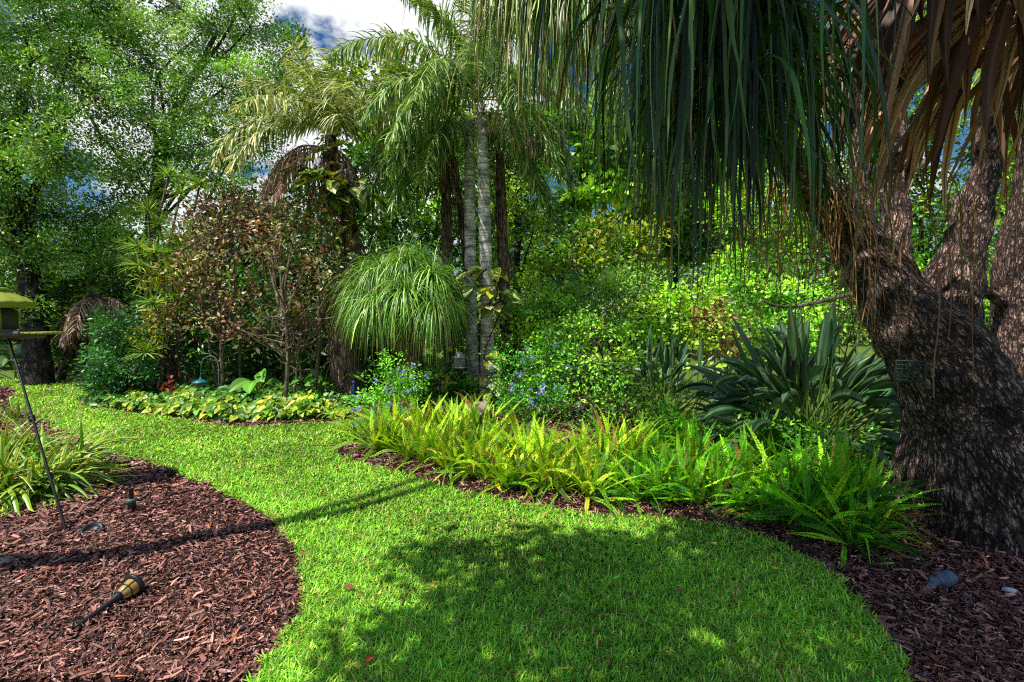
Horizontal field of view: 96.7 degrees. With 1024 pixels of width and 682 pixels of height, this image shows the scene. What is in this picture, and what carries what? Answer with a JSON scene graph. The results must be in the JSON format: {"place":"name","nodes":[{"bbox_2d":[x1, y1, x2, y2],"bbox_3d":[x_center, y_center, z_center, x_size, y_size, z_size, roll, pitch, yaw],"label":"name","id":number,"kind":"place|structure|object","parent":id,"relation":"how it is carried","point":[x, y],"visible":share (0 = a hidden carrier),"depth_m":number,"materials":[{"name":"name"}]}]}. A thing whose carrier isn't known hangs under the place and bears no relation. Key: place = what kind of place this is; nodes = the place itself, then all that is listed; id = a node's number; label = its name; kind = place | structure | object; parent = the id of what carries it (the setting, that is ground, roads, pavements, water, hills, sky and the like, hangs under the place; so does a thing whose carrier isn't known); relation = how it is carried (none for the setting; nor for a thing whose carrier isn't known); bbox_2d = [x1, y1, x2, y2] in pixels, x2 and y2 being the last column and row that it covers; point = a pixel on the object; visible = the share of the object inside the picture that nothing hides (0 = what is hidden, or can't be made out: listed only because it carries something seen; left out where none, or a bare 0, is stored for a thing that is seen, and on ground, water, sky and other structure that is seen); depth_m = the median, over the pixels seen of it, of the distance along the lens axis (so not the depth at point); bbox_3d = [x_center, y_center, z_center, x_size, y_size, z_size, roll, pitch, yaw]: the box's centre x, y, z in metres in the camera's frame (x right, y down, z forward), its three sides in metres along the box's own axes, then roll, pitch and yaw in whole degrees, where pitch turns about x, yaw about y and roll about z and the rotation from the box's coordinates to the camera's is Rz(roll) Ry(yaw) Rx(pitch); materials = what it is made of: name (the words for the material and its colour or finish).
{"place":"outdoors","nodes":[
{"label":"outdoors","id":0,"kind":"place"},
{"bbox_2d":[0,386,317,681],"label":"mulch bed","id":1,"kind":"object","parent":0,"point":[174,602],"visible":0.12,"depth_m":2.76,"materials":[{"name":"wood"}]},
{"bbox_2d":[8,339,67,530],"bbox_3d":[-3.810,0.678,3.634,1.210,1.496,0.043,2,3,30],"label":"feeder pole","id":2,"kind":"object","parent":1,"relation":"on","point":[31,417],"visible":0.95,"depth_m":3.61,"materials":[{"name":"black metal"}]},
{"bbox_2d":[0,287,65,338],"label":"bird feeder","id":3,"kind":"object","parent":2,"relation":"on","point":[10,302],"visible":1,"depth_m":3.87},
{"bbox_2d":[0,417,102,516],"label":"strap leaf plant","id":4,"kind":"object","parent":1,"relation":"on","point":[5,483],"visible":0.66,"depth_m":3.98,"materials":[{"name":"green plant"}]},
{"bbox_2d":[0,418,104,467],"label":"strap leaf plant","id":5,"kind":"object","parent":1,"relation":"on","point":[22,450],"visible":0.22,"depth_m":4.87,"materials":[{"name":"green plant"}]},
{"bbox_2d":[0,420,142,516],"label":"strap leaf plant","id":6,"kind":"object","parent":1,"relation":"on","point":[33,473],"visible":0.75,"depth_m":4.08,"materials":[{"name":"green plant"}]},
{"bbox_2d":[0,409,156,482],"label":"strap leaf plant","id":7,"kind":"object","parent":1,"relation":"on","point":[80,446],"visible":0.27,"depth_m":4.66,"materials":[{"name":"green plant"}]},
{"bbox_2d":[72,574,144,629],"bbox_3d":[-2.206,1.398,2.467,0.135,0.136,0.333,1,3,22],"label":"path light","id":8,"kind":"object","parent":1,"relation":"on","point":[131,585],"visible":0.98,"depth_m":2.53,"materials":[{"name":"black plastic"}]},
{"bbox_2d":[0,319,900,444],"bbox_3d":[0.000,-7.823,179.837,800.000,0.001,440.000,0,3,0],"label":"ground","id":9,"kind":"structure","parent":0,"point":[9,370],"depth_m":13.67,"materials":[{"name":"green plant"}]},
{"bbox_2d":[18,271,103,379],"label":"tree","id":10,"kind":"object","parent":9,"relation":"on","point":[61,372],"visible":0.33,"depth_m":11.39,"materials":[{"name":"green plant"}]},
{"bbox_2d":[34,270,111,380],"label":"tree","id":11,"kind":"object","parent":9,"relation":"on","point":[87,289],"visible":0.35,"depth_m":11.41,"materials":[{"name":"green plant"}]},
{"bbox_2d":[0,225,170,368],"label":"broadleaf tree","id":12,"kind":"object","parent":9,"relation":"on","point":[19,340],"visible":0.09,"depth_m":13.81,"materials":[{"name":"green plant"}]},
{"bbox_2d":[0,0,174,384],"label":"oak tree","id":13,"kind":"object","parent":9,"relation":"on","point":[21,247],"visible":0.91,"depth_m":10.89,"materials":[{"name":"green plant"}]},
{"bbox_2d":[53,291,132,380],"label":"dead palm","id":14,"kind":"object","parent":9,"relation":"on","point":[71,319],"visible":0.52,"depth_m":10.84,"materials":[{"name":"brown plant"}]},
{"bbox_2d":[58,0,322,378],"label":"oak tree","id":15,"kind":"object","parent":9,"relation":"on","point":[168,126],"visible":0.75,"depth_m":11.97,"materials":[{"name":"green plant"}]},
{"bbox_2d":[275,27,495,365],"bbox_3d":[-3.913,-4.518,14.315,8.164,10.737,3.835,0,3,8],"label":"broadleaf tree","id":16,"kind":"object","parent":9,"relation":"on","point":[386,70],"visible":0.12,"depth_m":13.96,"materials":[{"name":"green plant"}]},
{"bbox_2d":[293,126,533,371],"bbox_3d":[-2.337,-2.577,12.605,6.026,7.039,4.173,0,3,0],"label":"broadleaf tree","id":17,"kind":"object","parent":9,"relation":"on","point":[426,221],"visible":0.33,"depth_m":12.20,"materials":[{"name":"green plant"}]},
{"bbox_2d":[3,134,1000,346],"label":"woodland","id":18,"kind":"object","parent":9,"relation":"on","point":[687,277],"visible":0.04,"depth_m":26.25,"materials":[{"name":"green plant"}]},
{"bbox_2d":[476,159,581,378],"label":"broadleaf tree","id":19,"kind":"object","parent":9,"relation":"on","point":[517,240],"visible":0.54,"depth_m":11.41,"materials":[{"name":"green plant"}]},
{"bbox_2d":[455,102,658,353],"bbox_3d":[1.176,-4.601,18.542,9.220,10.460,4.986,1,3,13],"label":"broadleaf tree","id":20,"kind":"object","parent":9,"relation":"on","point":[513,193],"visible":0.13,"depth_m":18.25,"materials":[{"name":"green plant"}]},
{"bbox_2d":[509,202,683,370],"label":"broadleaf tree","id":21,"kind":"object","parent":9,"relation":"on","point":[589,241],"visible":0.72,"depth_m":12.65,"materials":[{"name":"green plant"}]},
{"bbox_2d":[504,76,694,363],"bbox_3d":[2.921,-4.389,15.842,5.301,10.320,5.211,3,4,41],"label":"broadleaf tree","id":22,"kind":"object","parent":9,"relation":"on","point":[564,198],"visible":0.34,"depth_m":14.99,"materials":[{"name":"green plant"}]},
{"bbox_2d":[556,258,677,386],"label":"hedge shrub","id":23,"kind":"object","parent":9,"relation":"on","point":[610,290],"visible":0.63,"depth_m":10.33,"materials":[{"name":"green plant"}]},
{"bbox_2d":[616,268,746,388],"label":"hedge shrub","id":24,"kind":"object","parent":9,"relation":"on","point":[669,323],"visible":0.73,"depth_m":9.59,"materials":[{"name":"green plant"}]},
{"bbox_2d":[609,123,802,357],"bbox_3d":[7.050,-4.780,17.915,9.065,10.884,5.123,0,3,0],"label":"broadleaf tree","id":25,"kind":"object","parent":9,"relation":"on","point":[688,251],"visible":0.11,"depth_m":17.18,"materials":[{"name":"green plant"}]},
{"bbox_2d":[660,292,781,401],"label":"hedge shrub","id":26,"kind":"object","parent":9,"relation":"on","point":[725,340],"visible":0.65,"depth_m":8.52,"materials":[{"name":"green plant"}]},
{"bbox_2d":[684,244,855,372],"bbox_3d":[5.628,-0.614,10.487,3.634,3.324,2.497,3,4,40],"label":"hedge shrub","id":27,"kind":"object","parent":9,"relation":"on","point":[772,313],"visible":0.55,"depth_m":10.14,"materials":[{"name":"green plant"}]},
{"bbox_2d":[690,103,874,318],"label":"broadleaf tree","id":28,"kind":"object","parent":9,"relation":"on","point":[789,266],"visible":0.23,"depth_m":13.48,"materials":[{"name":"green plant"}]},
{"bbox_2d":[821,108,1010,276],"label":"broadleaf tree","id":29,"kind":"object","parent":9,"relation":"on","point":[922,255],"visible":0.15,"depth_m":12.39,"materials":[{"name":"green plant"}]},
{"bbox_2d":[937,68,1014,305],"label":"broadleaf tree","id":30,"kind":"object","parent":9,"relation":"on","point":[1009,185],"visible":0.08,"depth_m":12.12,"materials":[{"name":"green plant"}]},
{"bbox_2d":[0,378,916,681],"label":"lawn","id":31,"kind":"structure","parent":0,"point":[366,488],"depth_m":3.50,"materials":[{"name":"plant"}]},
{"bbox_2d":[0,0,1003,318],"label":"sky","id":32,"kind":"structure","parent":0,"point":[327,21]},
{"bbox_2d":[76,373,1023,681],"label":"mulch bed","id":33,"kind":"object","parent":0,"point":[769,533],"visible":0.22,"depth_m":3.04,"materials":[{"name":"wood"}]},
{"bbox_2d":[66,296,174,405],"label":"round shrub","id":34,"kind":"object","parent":33,"relation":"on","point":[116,379],"visible":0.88,"depth_m":8.52,"materials":[{"name":"green plant"}]},
{"bbox_2d":[115,156,217,395],"bbox_3d":[-7.027,-1.328,9.058,1.751,4.960,2.051,0,3,0],"label":"dracaena","id":35,"kind":"object","parent":33,"relation":"on","point":[159,224],"visible":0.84,"depth_m":9.24,"materials":[{"name":"green plant"}]},
{"bbox_2d":[116,276,225,382],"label":"understory shrub","id":36,"kind":"object","parent":33,"relation":"on","point":[192,359],"visible":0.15,"depth_m":10.23,"materials":[{"name":"green plant"}]},
{"bbox_2d":[120,223,226,394],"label":"variegated shrub","id":37,"kind":"object","parent":33,"relation":"on","point":[155,281],"visible":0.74,"depth_m":8.82,"materials":[{"name":"green plant"}]},
{"bbox_2d":[138,168,298,389],"bbox_3d":[-5.695,-1.124,8.862,2.794,4.528,2.104,0,3,0],"label":"copper shrub","id":38,"kind":"object","parent":33,"relation":"on","point":[222,307],"visible":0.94,"depth_m":8.72,"materials":[{"name":"brown plant"}]},
{"bbox_2d":[173,288,275,386],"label":"understory shrub","id":39,"kind":"object","parent":33,"relation":"on","point":[231,369],"visible":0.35,"depth_m":10.13,"materials":[{"name":"green plant"}]},
{"bbox_2d":[137,154,380,374],"bbox_3d":[-6.468,-2.018,12.166,6.325,5.968,4.046,-1,3,-18],"label":"broadleaf tree","id":40,"kind":"object","parent":33,"relation":"on","point":[253,271],"visible":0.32,"depth_m":11.69,"materials":[{"name":"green plant"}]},
{"bbox_2d":[227,368,292,398],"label":"bigleaf plant","id":41,"kind":"object","parent":33,"relation":"on","point":[248,386],"visible":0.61,"depth_m":8.34,"materials":[{"name":"green plant"}]},
{"bbox_2d":[226,290,327,389],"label":"understory shrub","id":42,"kind":"object","parent":33,"relation":"on","point":[266,352],"visible":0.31,"depth_m":10.15,"materials":[{"name":"green plant"}]},
{"bbox_2d":[205,173,349,397],"bbox_3d":[-4.418,-0.976,8.356,2.774,4.281,1.996,1,3,13],"label":"copper shrub","id":43,"kind":"object","parent":33,"relation":"on","point":[284,304],"visible":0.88,"depth_m":8.22,"materials":[{"name":"brown plant"}]},
{"bbox_2d":[85,375,514,422],"bbox_3d":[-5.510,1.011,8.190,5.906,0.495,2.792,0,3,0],"label":"ground cover","id":44,"kind":"object","parent":33,"relation":"on","point":[224,405],"visible":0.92,"depth_m":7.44,"materials":[{"name":"green plant"}]},
{"bbox_2d":[241,198,364,392],"bbox_3d":[-3.599,-0.728,8.362,2.148,3.789,1.521,-3,4,-45],"label":"copper shrub","id":45,"kind":"object","parent":33,"relation":"on","point":[323,318],"visible":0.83,"depth_m":8.26,"materials":[{"name":"brown plant"}]},
{"bbox_2d":[204,34,425,400],"bbox_3d":[-3.614,-2.313,9.092,4.196,7.037,3.342,0,3,0],"label":"queen palm","id":46,"kind":"object","parent":33,"relation":"on","point":[326,115],"visible":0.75,"depth_m":8.60,"materials":[{"name":"green plant"}]},
{"bbox_2d":[276,142,390,265],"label":"variegated vine","id":47,"kind":"object","parent":46,"relation":"attached to","point":[334,185],"visible":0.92,"depth_m":8.49,"materials":[{"name":"green plant"}]},
{"bbox_2d":[260,297,376,387],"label":"understory shrub","id":48,"kind":"object","parent":33,"relation":"on","point":[311,362],"visible":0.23,"depth_m":10.11,"materials":[{"name":"green plant"}]},
{"bbox_2d":[295,309,401,388],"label":"understory shrub","id":49,"kind":"object","parent":33,"relation":"on","point":[369,351],"visible":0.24,"depth_m":10.06,"materials":[{"name":"green plant"}]},
{"bbox_2d":[320,397,410,464],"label":"sword fern","id":50,"kind":"object","parent":33,"relation":"on","point":[370,433],"visible":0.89,"depth_m":5.31,"materials":[{"name":"green plant"}]},
{"bbox_2d":[339,348,437,435],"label":"blue flowered shrub","id":51,"kind":"object","parent":33,"relation":"on","point":[400,389],"visible":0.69,"depth_m":6.36,"materials":[{"name":"green plant"}]},
{"bbox_2d":[318,220,484,404],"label":"ponytail palm","id":52,"kind":"object","parent":33,"relation":"on","point":[403,295],"visible":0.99,"depth_m":7.57,"materials":[{"name":"green plant"}]},
{"bbox_2d":[370,410,459,474],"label":"sword fern","id":53,"kind":"object","parent":33,"relation":"on","point":[418,442],"visible":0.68,"depth_m":4.88,"materials":[{"name":"green plant"}]},
{"bbox_2d":[360,108,513,390],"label":"queen palm","id":54,"kind":"object","parent":33,"relation":"on","point":[447,205],"visible":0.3,"depth_m":9.50,"materials":[{"name":"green plant"}]},
{"bbox_2d":[381,127,495,373],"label":"queen palm","id":55,"kind":"object","parent":33,"relation":"on","point":[461,230],"visible":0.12,"depth_m":9.95,"materials":[{"name":"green plant"}]},
{"bbox_2d":[424,352,478,402],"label":"shrub","id":56,"kind":"object","parent":33,"relation":"on","point":[466,382],"visible":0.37,"depth_m":8.81,"materials":[{"name":"green plant"}]},
{"bbox_2d":[419,418,488,491],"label":"sword fern","id":57,"kind":"object","parent":33,"relation":"on","point":[445,462],"visible":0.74,"depth_m":4.53,"materials":[{"name":"green plant"}]},
{"bbox_2d":[317,0,593,397],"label":"queen palm","id":58,"kind":"object","parent":33,"relation":"on","point":[426,86],"visible":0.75,"depth_m":7.94,"materials":[{"name":"green plant"}]},
{"bbox_2d":[452,265,523,402],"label":"variegated vine","id":59,"kind":"object","parent":58,"relation":"attached to","point":[498,309],"visible":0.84,"depth_m":7.84,"materials":[{"name":"green plant"}]},
{"bbox_2d":[424,276,498,386],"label":"understory shrub","id":60,"kind":"object","parent":33,"relation":"on","point":[461,349],"visible":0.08,"depth_m":10.20,"materials":[{"name":"green plant"}]},
{"bbox_2d":[356,71,577,392],"bbox_3d":[-0.972,-2.054,9.143,3.619,6.390,3.971,-3,4,-45],"label":"queen palm","id":61,"kind":"object","parent":33,"relation":"on","point":[442,140],"visible":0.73,"depth_m":8.70,"materials":[{"name":"green plant"}]},
{"bbox_2d":[423,427,518,485],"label":"sword fern","id":62,"kind":"object","parent":33,"relation":"on","point":[468,454],"visible":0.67,"depth_m":4.47,"materials":[{"name":"green plant"}]},
{"bbox_2d":[449,427,532,491],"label":"sword fern","id":63,"kind":"object","parent":33,"relation":"on","point":[486,470],"visible":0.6,"depth_m":4.40,"materials":[{"name":"green plant"}]},
{"bbox_2d":[451,440,548,503],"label":"sword fern","id":64,"kind":"object","parent":33,"relation":"on","point":[501,468],"visible":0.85,"depth_m":4.18,"materials":[{"name":"green plant"}]},
{"bbox_2d":[470,411,566,488],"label":"sword fern","id":65,"kind":"object","parent":33,"relation":"on","point":[519,449],"visible":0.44,"depth_m":4.71,"materials":[{"name":"green plant"}]},
{"bbox_2d":[469,432,576,507],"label":"sword fern","id":66,"kind":"object","parent":33,"relation":"on","point":[525,450],"visible":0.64,"depth_m":4.21,"materials":[{"name":"green plant"}]},
{"bbox_2d":[479,331,581,427],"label":"blue flowered shrub","id":67,"kind":"object","parent":33,"relation":"on","point":[520,394],"visible":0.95,"depth_m":6.92,"materials":[{"name":"green plant"}]},
{"bbox_2d":[487,113,577,387],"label":"queen palm","id":68,"kind":"object","parent":33,"relation":"on","point":[503,249],"visible":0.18,"depth_m":9.50,"materials":[{"name":"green plant"}]},
{"bbox_2d":[493,283,588,390],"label":"sunlit shrub","id":69,"kind":"object","parent":33,"relation":"on","point":[528,336],"visible":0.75,"depth_m":9.11,"materials":[{"name":"green plant"}]},
{"bbox_2d":[490,441,598,500],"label":"sword fern","id":70,"kind":"object","parent":33,"relation":"on","point":[542,479],"visible":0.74,"depth_m":4.14,"materials":[{"name":"green plant"}]},
{"bbox_2d":[505,415,599,503],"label":"sword fern","id":71,"kind":"object","parent":33,"relation":"on","point":[539,443],"visible":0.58,"depth_m":4.36,"materials":[{"name":"green plant"}]},
{"bbox_2d":[505,265,614,388],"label":"hedge shrub","id":72,"kind":"object","parent":33,"relation":"on","point":[570,287],"visible":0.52,"depth_m":9.64,"materials":[{"name":"green plant"}]},
{"bbox_2d":[520,439,606,508],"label":"sword fern","id":73,"kind":"object","parent":33,"relation":"on","point":[564,479],"visible":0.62,"depth_m":4.12,"materials":[{"name":"green plant"}]},
{"bbox_2d":[549,431,645,521],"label":"sword fern","id":74,"kind":"object","parent":33,"relation":"on","point":[592,473],"visible":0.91,"depth_m":3.93,"materials":[{"name":"green plant"}]},
{"bbox_2d":[556,405,649,480],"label":"sword fern","id":75,"kind":"object","parent":33,"relation":"on","point":[604,442],"visible":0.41,"depth_m":4.75,"materials":[{"name":"green plant"}]},
{"bbox_2d":[515,295,703,436],"bbox_3d":[1.280,0.287,6.903,2.079,2.040,3.193,-1,3,-24],"label":"sprawling shrub","id":76,"kind":"object","parent":33,"relation":"on","point":[596,390],"visible":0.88,"depth_m":6.80,"materials":[{"name":"green plant"}]},
{"bbox_2d":[589,410,684,468],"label":"sword fern","id":77,"kind":"object","parent":33,"relation":"on","point":[636,442],"visible":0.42,"depth_m":4.56,"materials":[{"name":"green plant"}]},
{"bbox_2d":[592,450,686,519],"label":"sword fern","id":78,"kind":"object","parent":33,"relation":"on","point":[638,488],"visible":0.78,"depth_m":3.87,"materials":[{"name":"green plant"}]},
{"bbox_2d":[585,427,711,514],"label":"sword fern","id":79,"kind":"object","parent":33,"relation":"on","point":[643,461],"visible":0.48,"depth_m":4.09,"materials":[{"name":"green plant"}]},
{"bbox_2d":[585,326,723,430],"bbox_3d":[2.367,0.522,7.018,2.159,1.499,2.146,2,4,38],"label":"bird of paradise","id":80,"kind":"object","parent":33,"relation":"on","point":[663,355],"visible":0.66,"depth_m":6.87,"materials":[{"name":"green plant"}]},
{"bbox_2d":[614,435,761,500],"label":"sword fern","id":81,"kind":"object","parent":33,"relation":"on","point":[678,475],"visible":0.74,"depth_m":3.95,"materials":[{"name":"green plant"}]},
{"bbox_2d":[626,410,759,483],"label":"sword fern","id":82,"kind":"object","parent":33,"relation":"on","point":[691,440],"visible":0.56,"depth_m":4.21,"materials":[{"name":"green plant"}]},
{"bbox_2d":[641,452,756,526],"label":"sword fern","id":83,"kind":"object","parent":33,"relation":"on","point":[694,495],"visible":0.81,"depth_m":3.78,"materials":[{"name":"green plant"}]},
{"bbox_2d":[627,389,787,457],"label":"shrub","id":84,"kind":"object","parent":33,"relation":"on","point":[677,425],"visible":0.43,"depth_m":5.39,"materials":[{"name":"green plant"}]},
{"bbox_2d":[402,0,1023,560],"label":"ponytail tree","id":85,"kind":"object","parent":33,"relation":"on","point":[730,82],"visible":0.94,"depth_m":2.39,"materials":[{"name":"green plant"}]},
{"bbox_2d":[670,447,771,504],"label":"sword fern","id":86,"kind":"object","parent":33,"relation":"on","point":[723,484],"visible":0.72,"depth_m":3.83,"materials":[{"name":"green plant"}]},
{"bbox_2d":[687,424,799,494],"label":"sword fern","id":87,"kind":"object","parent":33,"relation":"on","point":[744,453],"visible":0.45,"depth_m":4.07,"materials":[{"name":"green plant"}]},
{"bbox_2d":[658,303,900,469],"bbox_3d":[3.467,0.673,5.124,3.036,2.228,3.084,-2,4,-35],"label":"bird of paradise","id":88,"kind":"object","parent":33,"relation":"on","point":[787,388],"visible":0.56,"depth_m":5.02,"materials":[{"name":"green plant"}]},
{"bbox_2d":[711,405,899,465],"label":"shrub","id":89,"kind":"object","parent":33,"relation":"on","point":[780,430],"visible":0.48,"depth_m":4.63,"materials":[{"name":"green plant"}]},
{"bbox_2d":[727,433,884,550],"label":"sword fern","id":90,"kind":"object","parent":33,"relation":"on","point":[795,475],"visible":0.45,"depth_m":3.64,"materials":[{"name":"green plant"}]},
{"bbox_2d":[731,448,883,536],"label":"sword fern","id":91,"kind":"object","parent":33,"relation":"on","point":[807,501],"visible":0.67,"depth_m":3.37,"materials":[{"name":"green plant"}]},
{"bbox_2d":[744,419,941,556],"bbox_3d":[2.580,1.024,3.535,1.149,0.722,1.234,-1,3,-20],"label":"sword fern","id":92,"kind":"object","parent":33,"relation":"on","point":[842,457],"visible":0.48,"depth_m":3.48,"materials":[{"name":"green plant"}]},
{"bbox_2d":[772,472,930,573],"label":"sword fern","id":93,"kind":"object","parent":33,"relation":"on","point":[849,535],"visible":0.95,"depth_m":3.12,"materials":[{"name":"green plant"}]},
{"bbox_2d":[758,456,944,541],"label":"sword fern","id":94,"kind":"object","parent":33,"relation":"on","point":[846,489],"visible":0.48,"depth_m":3.35,"materials":[{"name":"green plant"}]},
{"bbox_2d":[753,447,955,571],"bbox_3d":[2.444,1.095,3.315,1.136,0.620,0.985,3,4,42],"label":"sword fern","id":95,"kind":"object","parent":33,"relation":"on","point":[826,503],"visible":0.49,"depth_m":3.29,"materials":[{"name":"green plant"}]},
{"bbox_2d":[812,483,939,549],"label":"sword fern","id":96,"kind":"object","parent":33,"relation":"on","point":[873,516],"visible":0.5,"depth_m":3.22,"materials":[{"name":"green plant"}]},
{"bbox_2d":[784,444,970,556],"bbox_3d":[2.743,1.085,3.595,0.945,0.599,1.015,1,3,21],"label":"sword fern","id":97,"kind":"object","parent":33,"relation":"on","point":[872,486],"visible":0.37,"depth_m":3.46,"materials":[{"name":"green plant"}]},
{"bbox_2d":[954,60,1023,381],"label":"ponytail tree","id":98,"kind":"object","parent":33,"relation":"on","point":[1003,314],"visible":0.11,"depth_m":4.75,"materials":[{"name":"brown plant"}]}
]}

